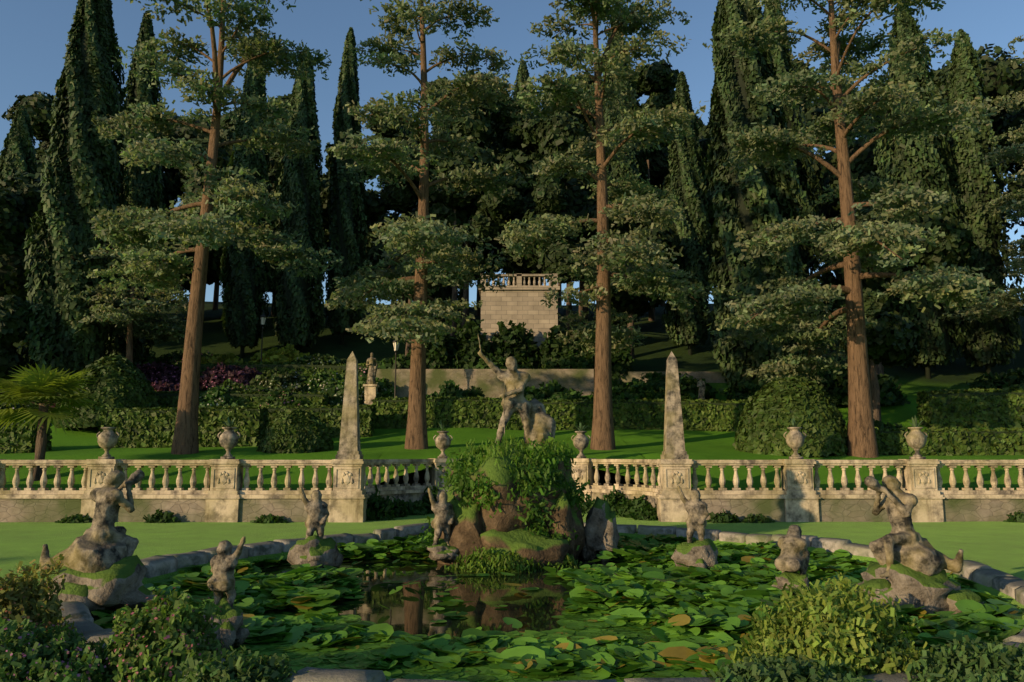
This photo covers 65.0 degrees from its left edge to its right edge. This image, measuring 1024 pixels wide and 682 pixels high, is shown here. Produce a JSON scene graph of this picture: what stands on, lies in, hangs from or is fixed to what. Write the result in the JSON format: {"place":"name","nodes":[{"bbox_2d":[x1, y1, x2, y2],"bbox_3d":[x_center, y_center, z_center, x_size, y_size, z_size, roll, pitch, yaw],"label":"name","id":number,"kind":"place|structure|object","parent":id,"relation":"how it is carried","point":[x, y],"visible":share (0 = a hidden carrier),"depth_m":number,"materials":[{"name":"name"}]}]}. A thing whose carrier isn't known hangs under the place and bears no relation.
{"place":"outdoors","nodes":[
{"label":"outdoors","id":0,"kind":"place"},
{"bbox_2d":[428,488,454,545],"bbox_3d":[-1.484,3.649,16.626,0.612,1.218,0.401,5,-9,-30],"label":"putto statue","id":1,"kind":"object","parent":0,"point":[443,511],"visible":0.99,"depth_m":16.54,"materials":[{"name":"stone"}]},
{"bbox_2d":[260,557,623,638],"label":"pond water","id":2,"kind":"structure","parent":0,"point":[408,610],"depth_m":12.74,"materials":[{"name":"black liquid"}]},
{"bbox_2d":[203,596,249,649],"bbox_3d":[-3.352,3.282,9.299,0.575,0.617,0.516,0,-8,0],"label":"putto statue base","id":3,"kind":"object","parent":2,"relation":"on","point":[233,631],"visible":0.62,"depth_m":9.19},
{"bbox_2d":[207,536,245,608],"bbox_3d":[-3.350,2.733,9.405,0.444,0.879,0.298,-2,-8,15],"label":"putto statue","id":4,"kind":"object","parent":3,"relation":"on","point":[223,564],"visible":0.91,"depth_m":9.35,"materials":[{"name":"stone"}]},
{"bbox_2d":[287,535,343,568],"bbox_3d":[-3.879,4.143,15.680,1.057,0.712,0.943,0,-8,0],"label":"statue rock base","id":5,"kind":"object","parent":2,"relation":"on","point":[315,550],"visible":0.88,"depth_m":15.44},
{"bbox_2d":[300,487,328,538],"bbox_3d":[-3.886,3.446,15.758,0.586,1.160,0.393,3,-9,-20],"label":"statue","id":6,"kind":"object","parent":5,"relation":"on","point":[316,508],"visible":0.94,"depth_m":15.68,"materials":[{"name":"stone"}]},
{"bbox_2d":[437,444,584,569],"bbox_3d":[-0.004,3.731,17.883,3.200,2.877,4.030,0,-8,0],"label":"rock mound","id":7,"kind":"object","parent":2,"relation":"in","point":[501,533],"visible":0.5,"depth_m":16.50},
{"bbox_2d":[419,433,594,559],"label":"rockery plants","id":8,"kind":"object","parent":7,"relation":"on","point":[539,455],"visible":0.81,"depth_m":16.96,"materials":[{"name":"green plant"}]},
{"bbox_2d":[478,335,555,446],"bbox_3d":[0.165,1.328,18.331,1.782,2.947,0.830,6,-10,-35],"label":"neptune statue","id":9,"kind":"object","parent":7,"relation":"on","point":[539,423],"visible":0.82,"depth_m":18.25,"materials":[{"name":"stone"}]},
{"bbox_2d":[91,529,1023,681],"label":"water lily pads","id":10,"kind":"object","parent":2,"relation":"on","point":[647,608],"visible":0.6,"depth_m":10.48,"materials":[{"name":"plant"}]},
{"bbox_2d":[581,497,619,561],"bbox_3d":[1.926,4.099,17.577,0.826,1.398,0.729,-3,-8,19],"label":"island rock","id":11,"kind":"object","parent":2,"relation":"on","point":[601,532],"visible":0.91,"depth_m":17.31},
{"bbox_2d":[671,538,717,569],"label":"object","id":12,"kind":"object","parent":2,"relation":"on","point":[702,554],"visible":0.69,"depth_m":14.92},
{"bbox_2d":[677,486,708,542],"bbox_3d":[3.459,3.340,15.291,0.581,1.157,0.381,-3,-9,20],"label":"putto statue","id":13,"kind":"object","parent":12,"relation":"on","point":[695,507],"visible":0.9,"depth_m":15.18,"materials":[{"name":"stone"}]},
{"bbox_2d":[854,560,983,614],"bbox_3d":[5.610,3.525,11.557,1.689,0.826,1.556,0,-8,0],"label":"rock","id":14,"kind":"object","parent":2,"relation":"on","point":[940,591],"visible":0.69,"depth_m":10.97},
{"bbox_2d":[864,475,963,577],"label":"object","id":15,"kind":"object","parent":14,"relation":"on","point":[903,542],"visible":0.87,"depth_m":11.31,"materials":[{"name":"stone"}]},
{"bbox_2d":[445,546,554,572],"bbox_3d":[-0.248,4.355,16.002,2.195,0.593,1.164,0,-8,0],"label":"clump","id":16,"kind":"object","parent":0,"point":[506,560],"depth_m":15.76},
{"bbox_2d":[0,301,1023,489],"bbox_3d":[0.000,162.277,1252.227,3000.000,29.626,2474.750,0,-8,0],"label":"grass lawn","id":17,"kind":"structure","parent":0,"point":[651,355],"depth_m":36.21,"materials":[{"name":"green plant"}]},
{"bbox_2d":[0,294,32,390],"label":"tree leaves","id":18,"kind":"object","parent":17,"relation":"on","point":[13,314],"depth_m":42.10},
{"bbox_2d":[0,105,38,302],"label":"cypress tree","id":19,"kind":"object","parent":17,"relation":"on","point":[15,156],"depth_m":62.26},
{"bbox_2d":[0,171,48,300],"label":"tree leaves","id":20,"kind":"object","parent":17,"relation":"on","point":[19,199],"depth_m":51.96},
{"bbox_2d":[0,420,52,453],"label":"low hedge","id":21,"kind":"object","parent":17,"relation":"on","point":[22,437],"depth_m":32.62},
{"bbox_2d":[0,91,56,182],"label":"tree leaves","id":22,"kind":"object","parent":17,"relation":"on","point":[38,99],"depth_m":78.74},
{"bbox_2d":[0,363,105,480],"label":"fan palm","id":23,"kind":"object","parent":17,"relation":"on","point":[31,386],"depth_m":27.53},
{"bbox_2d":[16,0,132,377],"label":"cypress tree","id":24,"kind":"object","parent":17,"relation":"on","point":[81,101],"depth_m":45.06,"materials":[{"name":"plant"}]},
{"bbox_2d":[56,354,160,428],"bbox_3d":[-20.180,2.584,40.571,4.774,3.816,4.994,0,-8,0],"label":"shrub","id":25,"kind":"object","parent":17,"relation":"on","point":[125,382],"depth_m":39.08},
{"bbox_2d":[67,204,189,362],"bbox_3d":[-21.839,-1.891,45.767,7.098,11.643,7.358,0,-8,0],"label":"tree","id":26,"kind":"object","parent":17,"relation":"on","point":[115,316],"depth_m":45.33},
{"bbox_2d":[105,11,166,365],"bbox_3d":[-24.414,-9.636,51.761,3.945,24.994,3.753,0,-8,0],"label":"cypress tree","id":27,"kind":"object","parent":17,"relation":"on","point":[153,188],"depth_m":51.67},
{"bbox_2d":[134,361,181,385],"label":"shrub leaves","id":28,"kind":"object","parent":17,"relation":"on","point":[154,371],"visible":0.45,"depth_m":47.04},
{"bbox_2d":[160,134,183,208],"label":"tree leaves","id":29,"kind":"object","parent":17,"relation":"on","point":[169,176],"depth_m":71.42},
{"bbox_2d":[98,405,268,447],"bbox_3d":[-14.155,3.772,34.813,7.056,2.043,1.563,0,-8,0],"label":"hedge","id":30,"kind":"object","parent":17,"relation":"on","point":[152,420],"depth_m":34.23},
{"bbox_2d":[159,108,219,309],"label":"tree leaves","id":31,"kind":"object","parent":17,"relation":"on","point":[195,131],"depth_m":75.01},
{"bbox_2d":[59,393,323,407],"bbox_3d":[-17.000,3.444,42.938,14.000,1.224,0.900,0,-8,0],"label":"terrace hedge","id":32,"kind":"object","parent":17,"relation":"on","point":[163,395],"visible":0.18,"depth_m":42.56,"materials":[{"name":"green"}]},
{"bbox_2d":[54,390,328,410],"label":"hedge leaves","id":33,"kind":"object","parent":32,"relation":"attached to","point":[172,402],"visible":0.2,"depth_m":42.50,"materials":[{"name":"green plant"}]},
{"bbox_2d":[161,137,230,286],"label":"tree leaves","id":34,"kind":"object","parent":17,"relation":"on","point":[223,159],"depth_m":62.69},
{"bbox_2d":[170,110,238,309],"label":"tree leaves","id":35,"kind":"object","parent":17,"relation":"on","point":[227,128],"depth_m":71.75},
{"bbox_2d":[112,0,302,454],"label":"cedar wood","id":36,"kind":"object","parent":17,"relation":"on","point":[186,438],"visible":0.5,"depth_m":32.43,"materials":[{"name":"brown plant"}]},
{"bbox_2d":[86,0,343,296],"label":"cedar needles","id":37,"kind":"object","parent":36,"relation":"attached to","point":[215,230],"visible":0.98,"depth_m":33.32,"materials":[{"name":"green plant"}]},
{"bbox_2d":[176,385,241,407],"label":"shrub leaves","id":38,"kind":"object","parent":17,"relation":"on","point":[216,396],"visible":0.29,"depth_m":41.64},
{"bbox_2d":[199,362,262,390],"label":"shrub leaves","id":39,"kind":"object","parent":17,"relation":"on","point":[218,375],"visible":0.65,"depth_m":47.13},
{"bbox_2d":[219,29,269,357],"bbox_3d":[-18.704,-10.649,57.151,3.662,24.508,3.430,0,-8,0],"label":"cypress tree","id":40,"kind":"object","parent":17,"relation":"on","point":[253,85],"depth_m":55.71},
{"bbox_2d":[174,364,365,374],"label":"terrace wall","id":41,"kind":"structure","parent":17,"relation":"on","point":[328,367],"depth_m":49.31,"materials":[{"name":"green"}]},
{"bbox_2d":[172,361,366,376],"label":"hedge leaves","id":42,"kind":"object","parent":41,"relation":"attached to","point":[268,370],"visible":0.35,"depth_m":49.26,"materials":[{"name":"green plant"}]},
{"bbox_2d":[250,371,308,392],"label":"shrub leaves","id":43,"kind":"object","parent":17,"relation":"on","point":[291,381],"visible":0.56,"depth_m":46.24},
{"bbox_2d":[245,344,313,362],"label":"shrub leaves","id":44,"kind":"object","parent":17,"relation":"on","point":[286,354],"visible":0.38,"depth_m":51.50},
{"bbox_2d":[256,389,310,406],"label":"shrub leaves","id":45,"kind":"object","parent":17,"relation":"on","point":[273,399],"visible":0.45,"depth_m":42.30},
{"bbox_2d":[256,408,333,453],"bbox_3d":[-8.775,3.727,32.865,3.115,1.914,3.146,0,-8,0],"label":"topiary","id":46,"kind":"object","parent":17,"relation":"on","point":[307,432],"depth_m":31.78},
{"bbox_2d":[267,51,327,351],"bbox_3d":[-15.046,-9.998,57.077,4.303,23.010,4.340,0,-8,0],"label":"cypress tree","id":47,"kind":"object","parent":17,"relation":"on","point":[302,102],"depth_m":55.82,"materials":[{"name":"plant"}]},
{"bbox_2d":[268,408,373,436],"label":"retaining wall","id":48,"kind":"structure","parent":17,"relation":"on","point":[317,410],"depth_m":37.42,"materials":[{"name":"green"}]},
{"bbox_2d":[257,404,376,437],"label":"hedge leaves","id":49,"kind":"object","parent":48,"relation":"attached to","point":[335,426],"visible":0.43,"depth_m":37.32,"materials":[{"name":"green plant"}]},
{"bbox_2d":[302,368,344,392],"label":"shrub leaves","id":50,"kind":"object","parent":17,"relation":"on","point":[316,381],"visible":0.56,"depth_m":46.78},
{"bbox_2d":[324,27,367,344],"bbox_3d":[-12.303,-11.807,60.340,3.355,25.007,3.758,0,-8,0],"label":"cypress tree","id":51,"kind":"object","parent":17,"relation":"on","point":[348,79],"depth_m":59.25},
{"bbox_2d":[320,142,377,247],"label":"tree leaves","id":52,"kind":"object","parent":17,"relation":"on","point":[324,179],"depth_m":66.19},
{"bbox_2d":[367,113,429,303],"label":"tree leaves","id":53,"kind":"object","parent":17,"relation":"on","point":[387,133],"depth_m":81.38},
{"bbox_2d":[357,182,451,304],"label":"tree leaves","id":54,"kind":"object","parent":17,"relation":"on","point":[399,200],"depth_m":64.19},
{"bbox_2d":[350,0,486,449],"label":"cedar wood","id":55,"kind":"object","parent":17,"relation":"on","point":[416,437],"visible":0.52,"depth_m":33.95,"materials":[{"name":"brown plant"}]},
{"bbox_2d":[324,0,536,347],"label":"cedar needles","id":56,"kind":"object","parent":55,"relation":"attached to","point":[419,234],"visible":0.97,"depth_m":34.52,"materials":[{"name":"green plant"}]},
{"bbox_2d":[407,327,460,368],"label":"bush","id":57,"kind":"object","parent":17,"relation":"on","point":[442,354],"depth_m":49.32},
{"bbox_2d":[387,144,527,335],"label":"tree leaves","id":58,"kind":"object","parent":17,"relation":"on","point":[493,207],"depth_m":61.67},
{"bbox_2d":[414,88,507,328],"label":"tree leaves","id":59,"kind":"object","parent":17,"relation":"on","point":[483,225],"depth_m":63.90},
{"bbox_2d":[447,319,497,368],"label":"bush","id":60,"kind":"object","parent":17,"relation":"on","point":[465,341],"visible":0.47,"depth_m":50.05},
{"bbox_2d":[489,97,539,284],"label":"tree leaves","id":61,"kind":"object","parent":17,"relation":"on","point":[508,134],"depth_m":67.48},
{"bbox_2d":[491,60,543,284],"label":"cypress tree","id":62,"kind":"object","parent":17,"relation":"on","point":[523,73],"depth_m":73.02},
{"bbox_2d":[490,320,545,368],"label":"bush","id":63,"kind":"object","parent":17,"relation":"on","point":[519,342],"depth_m":50.30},
{"bbox_2d":[479,274,559,350],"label":"stone building","id":64,"kind":"structure","parent":17,"relation":"on","point":[518,303],"depth_m":52.83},
{"bbox_2d":[376,369,726,397],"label":"retaining wall","id":65,"kind":"structure","parent":17,"relation":"on","point":[489,382],"depth_m":47.16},
{"bbox_2d":[514,155,593,283],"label":"tree leaves","id":66,"kind":"object","parent":17,"relation":"on","point":[551,197],"depth_m":58.82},
{"bbox_2d":[524,379,588,399],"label":"shrub leaves","id":67,"kind":"object","parent":17,"relation":"on","point":[553,390],"visible":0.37,"depth_m":43.76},
{"bbox_2d":[533,325,583,368],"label":"bush","id":68,"kind":"object","parent":17,"relation":"on","point":[550,346],"visible":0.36,"depth_m":49.97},
{"bbox_2d":[371,395,748,431],"bbox_3d":[2.498,3.667,39.881,18.900,2.057,1.481,0,-8,0],"label":"long hedge","id":69,"kind":"object","parent":17,"relation":"on","point":[710,412],"depth_m":39.32,"materials":[{"name":"plant"}]},
{"bbox_2d":[501,112,652,329],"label":"tree leaves","id":70,"kind":"object","parent":17,"relation":"on","point":[556,139],"depth_m":63.53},
{"bbox_2d":[541,349,615,377],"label":"shrub leaves","id":71,"kind":"object","parent":17,"relation":"on","point":[569,362],"visible":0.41,"depth_m":49.05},
{"bbox_2d":[575,325,635,379],"bbox_3d":[5.629,0.656,50.385,4.487,3.984,3.453,0,-8,0],"label":"bush","id":72,"kind":"object","parent":17,"relation":"on","point":[623,361],"depth_m":49.20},
{"bbox_2d":[524,0,698,449],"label":"cedar wood","id":73,"kind":"object","parent":17,"relation":"on","point":[602,435],"visible":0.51,"depth_m":33.82,"materials":[{"name":"brown plant"}]},
{"bbox_2d":[494,0,742,355],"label":"cedar needles","id":74,"kind":"object","parent":73,"relation":"attached to","point":[645,205],"visible":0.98,"depth_m":33.87,"materials":[{"name":"green plant"}]},
{"bbox_2d":[584,23,647,329],"bbox_3d":[8.248,-13.391,64.468,5.467,26.535,4.863,0,-8,0],"label":"cypress tree","id":75,"kind":"object","parent":17,"relation":"on","point":[633,162],"depth_m":63.69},
{"bbox_2d":[590,377,664,400],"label":"shrub leaves","id":76,"kind":"object","parent":17,"relation":"on","point":[634,389],"visible":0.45,"depth_m":43.75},
{"bbox_2d":[584,59,678,320],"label":"tree leaves","id":77,"kind":"object","parent":17,"relation":"on","point":[655,83],"depth_m":69.66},
{"bbox_2d":[583,224,687,358],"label":"tree leaves","id":78,"kind":"object","parent":17,"relation":"on","point":[618,303],"depth_m":53.38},
{"bbox_2d":[635,99,668,201],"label":"tree leaves","id":79,"kind":"object","parent":17,"relation":"on","point":[657,156],"depth_m":73.74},
{"bbox_2d":[640,371,717,399],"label":"shrub leaves","id":80,"kind":"object","parent":17,"relation":"on","point":[689,388],"visible":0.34,"depth_m":45.09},
{"bbox_2d":[655,122,715,294],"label":"tree leaves","id":81,"kind":"object","parent":17,"relation":"on","point":[703,134],"depth_m":60.18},
{"bbox_2d":[661,71,712,354],"bbox_3d":[12.195,-9.196,56.661,3.904,21.016,3.946,0,-8,0],"label":"cypress tree","id":82,"kind":"object","parent":17,"relation":"on","point":[690,181],"depth_m":55.52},
{"bbox_2d":[718,376,770,400],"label":"shrub leaves","id":83,"kind":"object","parent":17,"relation":"on","point":[751,388],"visible":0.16,"depth_m":43.28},
{"bbox_2d":[705,0,808,389],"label":"cypress tree","id":84,"kind":"object","parent":17,"relation":"on","point":[784,201],"depth_m":45.24,"materials":[{"name":"plant"}]},
{"bbox_2d":[732,376,847,457],"bbox_3d":[11.392,3.111,32.842,4.561,3.331,4.603,0,-8,0],"label":"rounded bush","id":85,"kind":"object","parent":17,"relation":"on","point":[762,430],"depth_m":31.37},
{"bbox_2d":[763,0,823,331],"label":"cypress tree","id":86,"kind":"object","parent":17,"relation":"on","point":[781,60],"depth_m":57.20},
{"bbox_2d":[792,59,830,264],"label":"tree leaves","id":87,"kind":"object","parent":17,"relation":"on","point":[824,171],"depth_m":73.11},
{"bbox_2d":[803,87,875,184],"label":"tree leaves","id":88,"kind":"object","parent":17,"relation":"on","point":[817,111],"depth_m":80.74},
{"bbox_2d":[734,0,961,457],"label":"trunk","id":89,"kind":"object","parent":17,"relation":"on","point":[861,441],"visible":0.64,"depth_m":31.83,"materials":[{"name":"plant"}]},
{"bbox_2d":[702,0,1004,383],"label":"tree foliage","id":90,"kind":"object","parent":89,"relation":"attached to","point":[787,310],"visible":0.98,"depth_m":31.78,"materials":[{"name":"green plant"}]},
{"bbox_2d":[811,364,910,405],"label":"shrub leaves","id":91,"kind":"object","parent":17,"relation":"on","point":[836,389],"depth_m":44.00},
{"bbox_2d":[835,288,920,420],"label":"tree leaves","id":92,"kind":"object","parent":17,"relation":"on","point":[886,347],"depth_m":39.51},
{"bbox_2d":[806,207,976,374],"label":"tree leaves","id":93,"kind":"object","parent":17,"relation":"on","point":[955,231],"depth_m":46.86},
{"bbox_2d":[809,100,1018,241],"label":"tree leaves","id":94,"kind":"object","parent":17,"relation":"on","point":[861,162],"depth_m":57.50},
{"bbox_2d":[868,1,970,378],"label":"cypress tree","id":95,"kind":"object","parent":17,"relation":"on","point":[904,24],"depth_m":50.47,"materials":[{"name":"plant"}]},
{"bbox_2d":[875,427,1023,455],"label":"low hedge","id":96,"kind":"object","parent":17,"relation":"on","point":[897,443],"depth_m":32.13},
{"bbox_2d":[916,387,1023,428],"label":"hedge","id":97,"kind":"object","parent":17,"relation":"on","point":[963,405],"depth_m":39.33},
{"bbox_2d":[931,44,1023,309],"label":"tree leaves","id":98,"kind":"object","parent":17,"relation":"on","point":[999,123],"depth_m":66.05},
{"bbox_2d":[937,35,1023,322],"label":"cedar","id":99,"kind":"object","parent":17,"relation":"on","point":[1017,303],"depth_m":46.86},
{"bbox_2d":[938,29,1023,373],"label":"cypress tree","id":100,"kind":"object","parent":17,"relation":"on","point":[964,71],"depth_m":50.55,"materials":[{"name":"plant"}]},
{"bbox_2d":[966,367,1023,389],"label":"shrub leaves","id":101,"kind":"object","parent":17,"relation":"on","point":[1014,380],"visible":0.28,"depth_m":43.85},
{"bbox_2d":[0,469,1023,619],"bbox_3d":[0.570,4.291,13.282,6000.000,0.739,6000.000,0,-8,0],"label":"lawn ground","id":102,"kind":"structure","parent":0,"point":[998,545],"depth_m":20.80,"materials":[{"name":"plant"}]},
{"bbox_2d":[0,554,77,636],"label":"shrub leaves","id":103,"kind":"object","parent":102,"relation":"on","point":[21,600],"depth_m":8.18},
{"bbox_2d":[0,617,112,681],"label":"shrub leaves","id":104,"kind":"object","parent":102,"relation":"on","point":[30,654],"depth_m":6.96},
{"bbox_2d":[43,555,154,617],"bbox_3d":[-5.667,3.350,11.051,1.610,0.810,1.556,0,-8,0],"label":"triton statue base","id":105,"kind":"object","parent":102,"relation":"on","point":[118,584],"visible":0.69,"depth_m":10.55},
{"bbox_2d":[39,470,144,572],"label":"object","id":106,"kind":"object","parent":105,"relation":"on","point":[102,542],"visible":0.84,"depth_m":10.98,"materials":[{"name":"stone"}]},
{"bbox_2d":[84,587,238,681],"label":"shrub leaves","id":107,"kind":"object","parent":102,"relation":"on","point":[164,637],"depth_m":7.26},
{"bbox_2d":[163,645,308,681],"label":"shrub leaves","id":108,"kind":"object","parent":102,"relation":"on","point":[252,668],"visible":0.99,"depth_m":6.64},
{"bbox_2d":[366,485,395,520],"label":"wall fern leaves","id":109,"kind":"object","parent":102,"relation":"on","point":[375,502],"depth_m":25.18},
{"bbox_2d":[0,458,1023,521],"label":"balustrade","id":110,"kind":"object","parent":102,"relation":"on","point":[347,496],"visible":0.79,"depth_m":24.67,"materials":[{"name":"stone"}]},
{"bbox_2d":[335,351,362,458],"bbox_3d":[-5.050,1.994,25.218,0.740,3.390,0.640,0,-8,0],"label":"obelisk","id":111,"kind":"object","parent":110,"relation":"on","point":[349,446],"visible":0.94,"depth_m":24.98,"materials":[{"name":"stone"}]},
{"bbox_2d":[661,351,688,458],"bbox_3d":[5.050,1.994,25.218,0.740,3.390,0.640,0,-8,0],"label":"obelisk","id":112,"kind":"object","parent":110,"relation":"on","point":[674,446],"visible":0.94,"depth_m":24.98,"materials":[{"name":"stone"}]},
{"bbox_2d":[60,522,1023,681],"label":"pond kerb stones","id":113,"kind":"object","parent":102,"relation":"on","point":[1012,586],"visible":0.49,"depth_m":13.74,"materials":[{"name":"stone"}]},
{"bbox_2d":[701,653,874,681],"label":"shrub leaves","id":114,"kind":"object","parent":102,"relation":"on","point":[771,669],"visible":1,"depth_m":6.53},
{"bbox_2d":[728,572,932,676],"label":"shrub leaves","id":115,"kind":"object","parent":102,"relation":"on","point":[811,627],"depth_m":7.40,"materials":[{"name":"plant"}]},
{"bbox_2d":[903,631,1023,681],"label":"shrub leaves","id":116,"kind":"object","parent":102,"relation":"on","point":[967,664],"depth_m":6.80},
{"bbox_2d":[0,499,1023,521],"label":"balustrade base wall","id":117,"kind":"structure","parent":0,"point":[294,510],"depth_m":24.52,"materials":[{"name":"stone"}]},
{"bbox_2d":[0,0,1023,306],"label":"sky","id":118,"kind":"structure","parent":0,"point":[33,33],"materials":[{"name":"blue"}]},
{"bbox_2d":[775,525,809,574],"bbox_3d":[4.405,3.314,12.621,0.460,0.818,0.655,-7,-10,40],"label":"crouching statue","id":119,"kind":"object","parent":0,"point":[794,555],"visible":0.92,"depth_m":12.49,"materials":[{"name":"stone"}]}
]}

